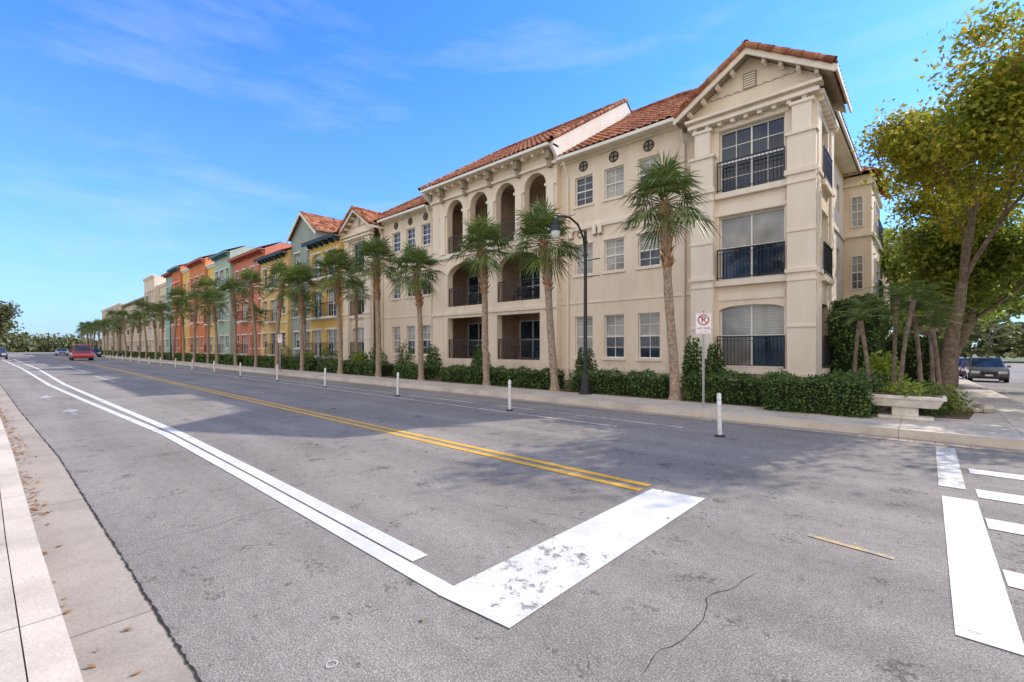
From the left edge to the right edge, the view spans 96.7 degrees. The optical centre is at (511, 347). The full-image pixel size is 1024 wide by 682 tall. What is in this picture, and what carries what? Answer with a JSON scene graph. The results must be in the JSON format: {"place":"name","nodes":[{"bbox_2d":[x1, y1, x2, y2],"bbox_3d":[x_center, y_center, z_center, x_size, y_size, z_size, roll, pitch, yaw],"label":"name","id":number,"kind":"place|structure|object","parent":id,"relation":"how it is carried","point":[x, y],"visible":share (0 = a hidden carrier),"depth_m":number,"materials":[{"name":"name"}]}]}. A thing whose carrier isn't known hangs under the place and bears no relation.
{"place":"outdoors","nodes":[
{"label":"outdoors","id":0,"kind":"place"},
{"bbox_2d":[0,500,26,681],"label":"sidewalk","id":1,"kind":"structure","parent":0,"point":[12,668],"depth_m":2.26,"materials":[{"name":"concrete"}]},
{"bbox_2d":[0,352,1023,681],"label":"road","id":2,"kind":"structure","parent":0,"point":[300,598],"depth_m":3.84,"materials":[{"name":"grey asphalt"}]},
{"bbox_2d":[0,418,83,681],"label":"kerb","id":3,"kind":"structure","parent":2,"relation":"on","point":[48,653],"depth_m":2.60,"materials":[{"name":"concrete"}]},
{"bbox_2d":[69,345,94,360],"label":"van","id":4,"kind":"object","parent":2,"relation":"on","point":[80,351],"visible":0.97,"depth_m":55.71,"materials":[{"name":"paint"}]},
{"bbox_2d":[0,385,197,681],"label":"gutter","id":5,"kind":"object","parent":2,"relation":"on","point":[96,584],"visible":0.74,"depth_m":2.98,"materials":[{"name":"concrete"}]},
{"bbox_2d":[4,357,682,593],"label":"lane marking","id":6,"kind":"object","parent":2,"relation":"on","point":[434,583],"visible":0.91,"depth_m":4.63,"materials":[{"name":"white paint"}]},
{"bbox_2d":[0,384,790,681],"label":"pavement crack","id":7,"kind":"object","parent":2,"relation":"on","point":[161,621],"visible":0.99,"depth_m":2.90,"materials":[{"name":"black asphalt"}]},
{"bbox_2d":[42,354,893,558],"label":"line","id":8,"kind":"object","parent":2,"relation":"on","point":[622,485],"visible":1,"depth_m":6.71,"materials":[{"name":"yellow paint"}]},
{"bbox_2d":[0,403,1016,674],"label":"fallen leaves","id":9,"kind":"object","parent":2,"relation":"on","point":[194,523],"visible":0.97,"depth_m":5.15,"materials":[{"name":"brown plant"}]},
{"bbox_2d":[96,356,1023,453],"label":"gutter","id":10,"kind":"object","parent":2,"relation":"on","point":[859,434],"visible":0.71,"depth_m":9.54,"materials":[{"name":"concrete"}]},
{"bbox_2d":[101,356,1023,449],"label":"kerb","id":11,"kind":"structure","parent":2,"relation":"on","point":[993,441],"depth_m":9.75,"materials":[{"name":"concrete"}]},
{"bbox_2d":[438,489,704,627],"bbox_3d":[0.757,1.542,3.758,0.590,0.001,2.990,0,0,42],"label":"stop line","id":12,"kind":"object","parent":2,"relation":"on","point":[510,592],"visible":1,"depth_m":3.30,"materials":[{"name":"paint"}]},
{"bbox_2d":[715,393,724,436],"bbox_3d":[3.627,1.170,7.960,0.166,0.760,0.170,-2,-2,42],"label":"delineator post","id":13,"kind":"object","parent":2,"relation":"on","point":[719,418],"visible":1,"depth_m":7.93,"materials":[{"name":"white plastic"}]},
{"bbox_2d":[935,446,1023,654],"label":"crosswalk","id":14,"kind":"structure","parent":2,"relation":"on","point":[982,609],"depth_m":3.20,"materials":[{"name":"white paint"}]},
{"bbox_2d":[0,0,1023,348],"label":"sky","id":15,"kind":"structure","parent":0,"point":[140,139],"materials":[{"name":"blue"}]},
{"bbox_2d":[101,355,1023,438],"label":"sidewalk","id":16,"kind":"structure","parent":0,"point":[1006,419],"depth_m":10.54,"materials":[{"name":"concrete"}]},
{"bbox_2d":[110,355,974,418],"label":"planting bed","id":17,"kind":"object","parent":16,"relation":"on","point":[962,415],"visible":0.05,"depth_m":13.02,"materials":[{"name":"brown soil"}]},
{"bbox_2d":[112,309,131,356],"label":"palm tree","id":18,"kind":"object","parent":17,"relation":"on","point":[122,312],"visible":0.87,"depth_m":71.58,"materials":[{"name":"green plant"}]},
{"bbox_2d":[127,311,151,357],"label":"palm tree","id":19,"kind":"object","parent":17,"relation":"on","point":[138,324],"visible":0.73,"depth_m":64.21,"materials":[{"name":"green plant"}]},
{"bbox_2d":[130,297,151,357],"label":"palm tree","id":20,"kind":"object","parent":17,"relation":"on","point":[138,303],"visible":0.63,"depth_m":61.33,"materials":[{"name":"green plant"}]},
{"bbox_2d":[139,301,165,358],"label":"palm tree","id":21,"kind":"object","parent":17,"relation":"on","point":[145,321],"visible":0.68,"depth_m":57.34,"materials":[{"name":"green plant"}]},
{"bbox_2d":[149,301,173,359],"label":"palm tree","id":22,"kind":"object","parent":17,"relation":"on","point":[159,307],"visible":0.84,"depth_m":54.18,"materials":[{"name":"green plant"}]},
{"bbox_2d":[163,283,188,359],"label":"palm tree","id":23,"kind":"object","parent":17,"relation":"on","point":[177,292],"visible":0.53,"depth_m":51.40,"materials":[{"name":"green plant"}]},
{"bbox_2d":[165,295,193,360],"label":"palm tree","id":24,"kind":"object","parent":17,"relation":"on","point":[174,304],"visible":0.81,"depth_m":47.82,"materials":[{"name":"green plant"}]},
{"bbox_2d":[132,351,245,364],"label":"hedge","id":25,"kind":"object","parent":17,"relation":"on","point":[224,359],"visible":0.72,"depth_m":44.62,"materials":[{"name":"green plant"}]},
{"bbox_2d":[178,290,206,361],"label":"palm tree","id":26,"kind":"object","parent":17,"relation":"on","point":[195,302],"visible":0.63,"depth_m":44.56,"materials":[{"name":"green plant"}]},
{"bbox_2d":[190,273,225,362],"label":"palm tree","id":27,"kind":"object","parent":17,"relation":"on","point":[204,282],"visible":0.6,"depth_m":41.87,"materials":[{"name":"green plant"}]},
{"bbox_2d":[193,285,228,363],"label":"palm tree","id":28,"kind":"object","parent":17,"relation":"on","point":[213,294],"visible":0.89,"depth_m":39.29,"materials":[{"name":"green plant"}]},
{"bbox_2d":[213,276,249,365],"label":"palm tree","id":29,"kind":"object","parent":17,"relation":"on","point":[231,284],"visible":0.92,"depth_m":36.41,"materials":[{"name":"green plant"}]},
{"bbox_2d":[231,266,268,366],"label":"palm tree","id":30,"kind":"object","parent":17,"relation":"on","point":[249,275],"visible":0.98,"depth_m":33.60,"materials":[{"name":"green plant"}]},
{"bbox_2d":[242,303,269,354],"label":"palm tree","id":31,"kind":"object","parent":17,"relation":"on","point":[257,310],"visible":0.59,"depth_m":41.05,"materials":[{"name":"green plant"}]},
{"bbox_2d":[260,255,305,368],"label":"palm tree","id":32,"kind":"object","parent":17,"relation":"on","point":[276,270],"visible":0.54,"depth_m":30.26,"materials":[{"name":"green plant"}]},
{"bbox_2d":[243,355,325,370],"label":"hedge","id":33,"kind":"object","parent":17,"relation":"on","point":[293,363],"visible":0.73,"depth_m":30.56,"materials":[{"name":"green plant"}]},
{"bbox_2d":[266,259,329,370],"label":"palm tree","id":34,"kind":"object","parent":17,"relation":"on","point":[299,275],"visible":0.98,"depth_m":28.03,"materials":[{"name":"green plant"}]},
{"bbox_2d":[287,290,319,351],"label":"palm tree","id":35,"kind":"object","parent":17,"relation":"on","point":[304,314],"visible":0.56,"depth_m":34.59,"materials":[{"name":"green plant"}]},
{"bbox_2d":[306,244,370,373],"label":"palm tree","id":36,"kind":"object","parent":17,"relation":"on","point":[339,257],"visible":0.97,"depth_m":24.73,"materials":[{"name":"green plant"}]},
{"bbox_2d":[315,359,394,375],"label":"hedge","id":37,"kind":"object","parent":17,"relation":"on","point":[358,367],"visible":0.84,"depth_m":24.38,"materials":[{"name":"green plant"}]},
{"bbox_2d":[341,274,373,355],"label":"palm tree","id":38,"kind":"object","parent":17,"relation":"on","point":[355,298],"visible":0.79,"depth_m":28.89,"materials":[{"name":"green plant"}]},
{"bbox_2d":[343,232,402,376],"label":"palm tree","id":39,"kind":"object","parent":17,"relation":"on","point":[375,249],"visible":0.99,"depth_m":22.25,"materials":[{"name":"green plant"}]},
{"bbox_2d":[394,339,414,365],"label":"shrub","id":40,"kind":"object","parent":17,"relation":"on","point":[400,357],"visible":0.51,"depth_m":24.86,"materials":[{"name":"green plant"}]},
{"bbox_2d":[381,239,445,379],"bbox_3d":[-4.270,-1.714,20.010,3.059,6.302,2.959,0,0,-20],"label":"palm tree","id":41,"kind":"object","parent":17,"relation":"on","point":[416,255],"visible":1,"depth_m":19.81,"materials":[{"name":"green plant"}]},
{"bbox_2d":[393,362,435,379],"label":"hedge","id":42,"kind":"object","parent":17,"relation":"on","point":[407,371],"visible":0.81,"depth_m":20.97,"materials":[{"name":"green plant"}]},
{"bbox_2d":[424,344,442,375],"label":"shrub","id":43,"kind":"object","parent":17,"relation":"on","point":[432,357],"visible":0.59,"depth_m":22.89,"materials":[{"name":"green plant"}]},
{"bbox_2d":[444,208,516,385],"bbox_3d":[-1.039,-1.925,17.371,3.117,6.726,3.132,0,0,42],"label":"palm tree","id":44,"kind":"object","parent":17,"relation":"on","point":[478,231],"visible":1,"depth_m":17.06,"materials":[{"name":"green plant"}]},
{"bbox_2d":[471,344,491,367],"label":"shrub","id":45,"kind":"object","parent":17,"relation":"on","point":[477,356],"visible":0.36,"depth_m":20.79,"materials":[{"name":"green plant"}]},
{"bbox_2d":[440,363,565,388],"bbox_3d":[-0.586,1.054,17.759,6.270,0.820,1.264,0,0,42],"label":"hedge","id":46,"kind":"object","parent":17,"relation":"on","point":[522,377],"visible":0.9,"depth_m":17.05,"materials":[{"name":"green plant"}]},
{"bbox_2d":[501,195,590,390],"bbox_3d":[1.037,-1.861,15.246,3.189,6.599,3.195,0,0,42],"label":"palm tree","id":47,"kind":"object","parent":17,"relation":"on","point":[539,219],"visible":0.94,"depth_m":14.98,"materials":[{"name":"green plant"}]},
{"bbox_2d":[574,347,598,375],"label":"shrub","id":48,"kind":"object","parent":17,"relation":"on","point":[578,363],"visible":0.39,"depth_m":17.14,"materials":[{"name":"green plant"}]},
{"bbox_2d":[566,367,669,397],"bbox_3d":[3.318,1.020,14.129,3.484,0.858,1.316,0,0,42],"label":"hedge","id":49,"kind":"object","parent":17,"relation":"on","point":[646,383],"visible":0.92,"depth_m":13.67,"materials":[{"name":"green plant"}]},
{"bbox_2d":[607,148,723,400],"bbox_3d":[4.265,-2.062,12.715,3.020,6.984,3.314,0,0,-7],"label":"palm tree","id":50,"kind":"object","parent":17,"relation":"on","point":[663,180],"visible":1,"depth_m":12.30,"materials":[{"name":"green plant"}]},
{"bbox_2d":[680,335,706,390],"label":"shrub","id":51,"kind":"object","parent":17,"relation":"on","point":[687,367],"visible":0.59,"depth_m":15.00,"materials":[{"name":"green plant"}]},
{"bbox_2d":[705,339,727,375],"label":"shrub","id":52,"kind":"object","parent":17,"relation":"on","point":[714,362],"visible":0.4,"depth_m":14.63,"materials":[{"name":"green plant"}]},
{"bbox_2d":[682,368,763,405],"bbox_3d":[5.655,0.992,12.079,2.025,0.915,1.378,0,0,42],"label":"hedge","id":53,"kind":"object","parent":17,"relation":"on","point":[742,390],"visible":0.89,"depth_m":11.72,"materials":[{"name":"green plant"}]},
{"bbox_2d":[758,368,879,418],"bbox_3d":[6.707,0.949,10.078,2.203,0.997,1.513,0,0,42],"label":"hedge","id":54,"kind":"object","parent":17,"relation":"on","point":[836,394],"visible":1,"depth_m":9.71,"materials":[{"name":"green plant"}]},
{"bbox_2d":[824,292,891,372],"bbox_3d":[12.438,-0.056,16.178,1.723,3.534,4.869,0,0,42],"label":"tall hedge","id":55,"kind":"object","parent":17,"relation":"on","point":[842,341],"visible":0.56,"depth_m":14.79,"materials":[{"name":"green plant"}]},
{"bbox_2d":[826,307,899,391],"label":"date palm","id":56,"kind":"object","parent":17,"relation":"on","point":[859,315],"visible":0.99,"depth_m":10.25,"materials":[{"name":"green plant"}]},
{"bbox_2d":[841,367,890,408],"bbox_3d":[9.503,1.032,12.306,1.198,0.937,5.018,0,0,42],"label":"shrub","id":57,"kind":"object","parent":17,"relation":"on","point":[877,379],"visible":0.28,"depth_m":11.63,"materials":[{"name":"green plant"}]},
{"bbox_2d":[832,297,902,372],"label":"date palm","id":58,"kind":"object","parent":17,"relation":"on","point":[863,303],"visible":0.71,"depth_m":12.49,"materials":[{"name":"green plant"}]},
{"bbox_2d":[860,350,908,390],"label":"lime shrub","id":59,"kind":"object","parent":17,"relation":"on","point":[886,363],"visible":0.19,"depth_m":13.18,"materials":[{"name":"green plant"}]},
{"bbox_2d":[864,280,944,392],"bbox_3d":[9.298,-0.104,10.813,1.587,3.010,1.621,0,0,42],"label":"date palm","id":60,"kind":"object","parent":17,"relation":"on","point":[894,349],"visible":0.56,"depth_m":10.86,"materials":[{"name":"green plant"}]},
{"bbox_2d":[885,331,942,389],"bbox_3d":[19.062,0.634,21.844,2.772,2.830,10.800,0,0,42],"label":"tall hedge","id":61,"kind":"object","parent":17,"relation":"on","point":[910,367],"visible":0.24,"depth_m":18.05,"materials":[{"name":"green plant"}]},
{"bbox_2d":[873,294,954,409],"bbox_3d":[8.849,0.108,10.086,1.569,2.585,1.666,0,0,42],"label":"date palm","id":62,"kind":"object","parent":17,"relation":"on","point":[917,341],"visible":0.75,"depth_m":9.98,"materials":[{"name":"green plant"}]},
{"bbox_2d":[883,378,954,416],"bbox_3d":[8.547,1.044,9.492,1.040,0.866,1.025,0,0,15],"label":"flower shrub","id":63,"kind":"object","parent":17,"relation":"on","point":[924,411],"visible":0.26,"depth_m":9.30,"materials":[{"name":"green plant"}]},
{"bbox_2d":[874,279,966,386],"bbox_3d":[8.688,-0.030,9.883,1.471,2.864,1.632,0,0,4],"label":"date palm","id":64,"kind":"object","parent":17,"relation":"on","point":[913,294],"visible":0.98,"depth_m":9.82,"materials":[{"name":"green plant"}]},
{"bbox_2d":[882,296,979,391],"bbox_3d":[10.097,0.103,10.989,1.733,2.698,1.870,0,0,-11],"label":"date palm","id":65,"kind":"object","parent":17,"relation":"on","point":[932,369],"visible":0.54,"depth_m":10.97,"materials":[{"name":"green plant"}]},
{"bbox_2d":[898,311,969,393],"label":"date palm","id":66,"kind":"object","parent":17,"relation":"on","point":[930,322],"visible":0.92,"depth_m":9.88,"materials":[{"name":"green plant"}]},
{"bbox_2d":[847,0,1023,396],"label":"oak tree","id":67,"kind":"object","parent":17,"relation":"on","point":[942,152],"visible":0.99,"depth_m":12.69,"materials":[{"name":"green plant"}]},
{"bbox_2d":[864,156,1023,387],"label":"oak tree","id":68,"kind":"object","parent":17,"relation":"on","point":[999,266],"visible":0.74,"depth_m":17.99,"materials":[{"name":"green plant"}]},
{"bbox_2d":[926,382,975,414],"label":"flower shrub","id":69,"kind":"object","parent":17,"relation":"on","point":[956,401],"visible":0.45,"depth_m":9.53,"materials":[{"name":"green plant"}]},
{"bbox_2d":[890,279,1023,335],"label":"oak tree","id":70,"kind":"object","parent":17,"relation":"on","point":[920,313],"visible":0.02,"depth_m":37.41,"materials":[{"name":"green plant"}]},
{"bbox_2d":[950,399,996,412],"bbox_3d":[9.931,1.262,10.235,1.342,0.267,0.977,0,0,24],"label":"rock pile","id":71,"kind":"object","parent":17,"relation":"on","point":[986,408],"visible":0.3,"depth_m":9.79,"materials":[{"name":"beige stone"}]},
{"bbox_2d":[550,215,599,394],"bbox_3d":[1.852,-1.211,13.225,0.700,5.230,1.870,0,0,42],"label":"street lamp","id":72,"kind":"object","parent":16,"relation":"on","point":[555,229],"visible":1,"depth_m":13.81,"materials":[{"name":"black metal"}]},
{"bbox_2d":[696,310,710,407],"bbox_3d":[4.482,0.264,10.658,0.330,2.280,0.046,0,0,20],"label":"no parking sign","id":73,"kind":"object","parent":16,"relation":"on","point":[703,323],"visible":1,"depth_m":10.65,"materials":[{"name":"metal"}]},
{"bbox_2d":[866,392,946,421],"bbox_3d":[7.814,1.165,9.047,1.200,0.478,0.540,0,0,42],"label":"stone planter bench","id":74,"kind":"object","parent":16,"relation":"on","point":[907,407],"visible":0.93,"depth_m":8.89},
{"bbox_2d":[878,378,930,396],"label":"planter flowers","id":75,"kind":"object","parent":74,"relation":"in","point":[898,390],"visible":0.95,"depth_m":8.96,"materials":[{"name":"green plant"}]},
{"bbox_2d":[879,212,1023,325],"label":"oak tree","id":76,"kind":"object","parent":16,"relation":"on","point":[893,270],"visible":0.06,"depth_m":25.86,"materials":[{"name":"green plant"}]},
{"bbox_2d":[890,295,1023,337],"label":"oak tree","id":77,"kind":"object","parent":16,"relation":"on","point":[1013,311],"visible":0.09,"depth_m":46.44,"materials":[{"name":"green plant"}]},
{"bbox_2d":[939,356,1023,403],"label":"side street","id":78,"kind":"structure","parent":0,"point":[1013,388],"depth_m":28.02,"materials":[{"name":"grey asphalt"}]},
{"bbox_2d":[964,357,1010,382],"bbox_3d":[32.528,1.484,31.248,2.170,1.620,4.542,0,0,42],"label":"parked car","id":79,"kind":"object","parent":78,"relation":"on","point":[987,368],"visible":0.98,"depth_m":30.21,"materials":[{"name":"paint"}]},
{"bbox_2d":[973,354,1023,363],"bbox_3d":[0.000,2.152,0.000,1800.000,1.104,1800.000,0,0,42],"label":"ground","id":80,"kind":"structure","parent":0,"point":[1019,360],"depth_m":105.73,"materials":[{"name":"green plant"}]},
{"bbox_2d":[0,300,24,338],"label":"oak tree","id":81,"kind":"object","parent":80,"relation":"on","point":[8,311],"visible":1,"depth_m":111.47,"materials":[{"name":"green plant"}]},
{"bbox_2d":[0,329,101,351],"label":"distant trees","id":82,"kind":"object","parent":80,"relation":"on","point":[23,342],"visible":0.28,"depth_m":169.98,"materials":[{"name":"green plant"}]},
{"bbox_2d":[102,304,123,350],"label":"walls","id":83,"kind":"structure","parent":80,"relation":"on","point":[110,343],"depth_m":115.81,"materials":[{"name":"beige paint"}]},
{"bbox_2d":[124,304,143,351],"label":"walls","id":84,"kind":"structure","parent":80,"relation":"on","point":[135,344],"depth_m":97.94,"materials":[{"name":"beige paint"}]},
{"bbox_2d":[144,276,165,351],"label":"walls","id":85,"kind":"structure","parent":80,"relation":"on","point":[154,282],"depth_m":80.66,"materials":[{"name":"beige paint"}]},
{"bbox_2d":[161,272,171,352],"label":"sage townhouse","id":86,"kind":"structure","parent":80,"relation":"on","point":[168,276],"depth_m":73.20,"materials":[{"name":"paint"}]},
{"bbox_2d":[167,263,186,352],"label":"red townhouse","id":87,"kind":"structure","parent":80,"relation":"on","point":[177,275],"depth_m":68.21,"materials":[{"name":"paint"}]},
{"bbox_2d":[181,268,188,352],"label":"mustard townhouse","id":88,"kind":"structure","parent":80,"relation":"on","point":[185,272],"depth_m":65.97,"materials":[{"name":"paint"}]},
{"bbox_2d":[184,254,213,353],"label":"red townhouse","id":89,"kind":"structure","parent":80,"relation":"on","point":[196,267],"depth_m":60.82,"materials":[{"name":"paint"}]},
{"bbox_2d":[203,262,213,353],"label":"mustard townhouse","id":90,"kind":"structure","parent":80,"relation":"on","point":[210,267],"depth_m":58.10,"materials":[{"name":"paint"}]},
{"bbox_2d":[208,245,254,354],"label":"sage townhouse","id":91,"kind":"structure","parent":80,"relation":"on","point":[223,267],"depth_m":52.88,"materials":[{"name":"paint"}]},
{"bbox_2d":[217,268,228,352],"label":"window frames","id":92,"kind":"structure","parent":91,"relation":"in","point":[222,273],"depth_m":53.91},
{"bbox_2d":[227,242,290,355],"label":"salmon townhouse","id":93,"kind":"structure","parent":80,"relation":"on","point":[244,332],"depth_m":48.84,"materials":[{"name":"paint"}]},
{"bbox_2d":[253,247,290,356],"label":"mustard townhouse","id":94,"kind":"structure","parent":80,"relation":"on","point":[267,335],"depth_m":43.08,"materials":[{"name":"paint"}]},
{"bbox_2d":[265,270,284,353],"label":"window panes","id":95,"kind":"structure","parent":94,"relation":"in","point":[266,270],"depth_m":43.41,"materials":[{"name":"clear glass"}]},
{"bbox_2d":[286,211,341,355],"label":"grey green townhouse","id":96,"kind":"structure","parent":80,"relation":"on","point":[306,226],"depth_m":39.62,"materials":[{"name":"paint"}]},
{"bbox_2d":[301,231,344,360],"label":"mustard townhouse","id":97,"kind":"structure","parent":80,"relation":"on","point":[323,330],"depth_m":35.27,"materials":[{"name":"paint"}]},
{"bbox_2d":[314,251,336,355],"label":"window frames","id":98,"kind":"structure","parent":97,"relation":"in","point":[333,303],"depth_m":36.12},
{"bbox_2d":[315,255,335,355],"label":"window panes","id":99,"kind":"structure","parent":97,"relation":"in","point":[330,331],"depth_m":35.21,"materials":[{"name":"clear glass"}]},
{"bbox_2d":[373,175,545,359],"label":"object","id":100,"kind":"object","parent":80,"relation":"on","point":[510,327],"visible":0.15,"depth_m":25.48,"materials":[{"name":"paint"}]},
{"bbox_2d":[343,57,889,386],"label":"walls","id":101,"kind":"structure","parent":80,"relation":"on","point":[631,282],"depth_m":20.67,"materials":[{"name":"beige paint"}]},
{"bbox_2d":[337,48,891,378],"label":"trim","id":102,"kind":"structure","parent":101,"relation":"attached to","point":[805,183],"depth_m":15.98,"materials":[{"name":"paint"}]},
{"bbox_2d":[335,39,863,233],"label":"roof","id":103,"kind":"structure","parent":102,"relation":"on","point":[675,105],"depth_m":22.40,"materials":[{"name":"tile"}]},
{"bbox_2d":[844,166,892,234],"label":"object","id":104,"kind":"structure","parent":102,"relation":"on","point":[864,169],"depth_m":23.21,"materials":[{"name":"ceramic"}]},
{"bbox_2d":[350,145,883,368],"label":"balcony railings","id":105,"kind":"object","parent":101,"relation":"attached to","point":[827,252],"visible":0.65,"depth_m":15.57,"materials":[{"name":"black metal"}]},
{"bbox_2d":[354,115,879,367],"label":"window frames","id":106,"kind":"structure","parent":101,"relation":"attached to","point":[721,219],"depth_m":19.45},
{"bbox_2d":[355,117,878,365],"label":"window panes","id":107,"kind":"object","parent":106,"relation":"in","point":[767,228],"visible":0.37,"depth_m":15.98,"materials":[{"name":"black glass"}]},
{"bbox_2d":[890,315,1023,357],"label":"distant trees","id":108,"kind":"object","parent":80,"relation":"on","point":[1007,341],"visible":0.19,"depth_m":82.52,"materials":[{"name":"green plant"}]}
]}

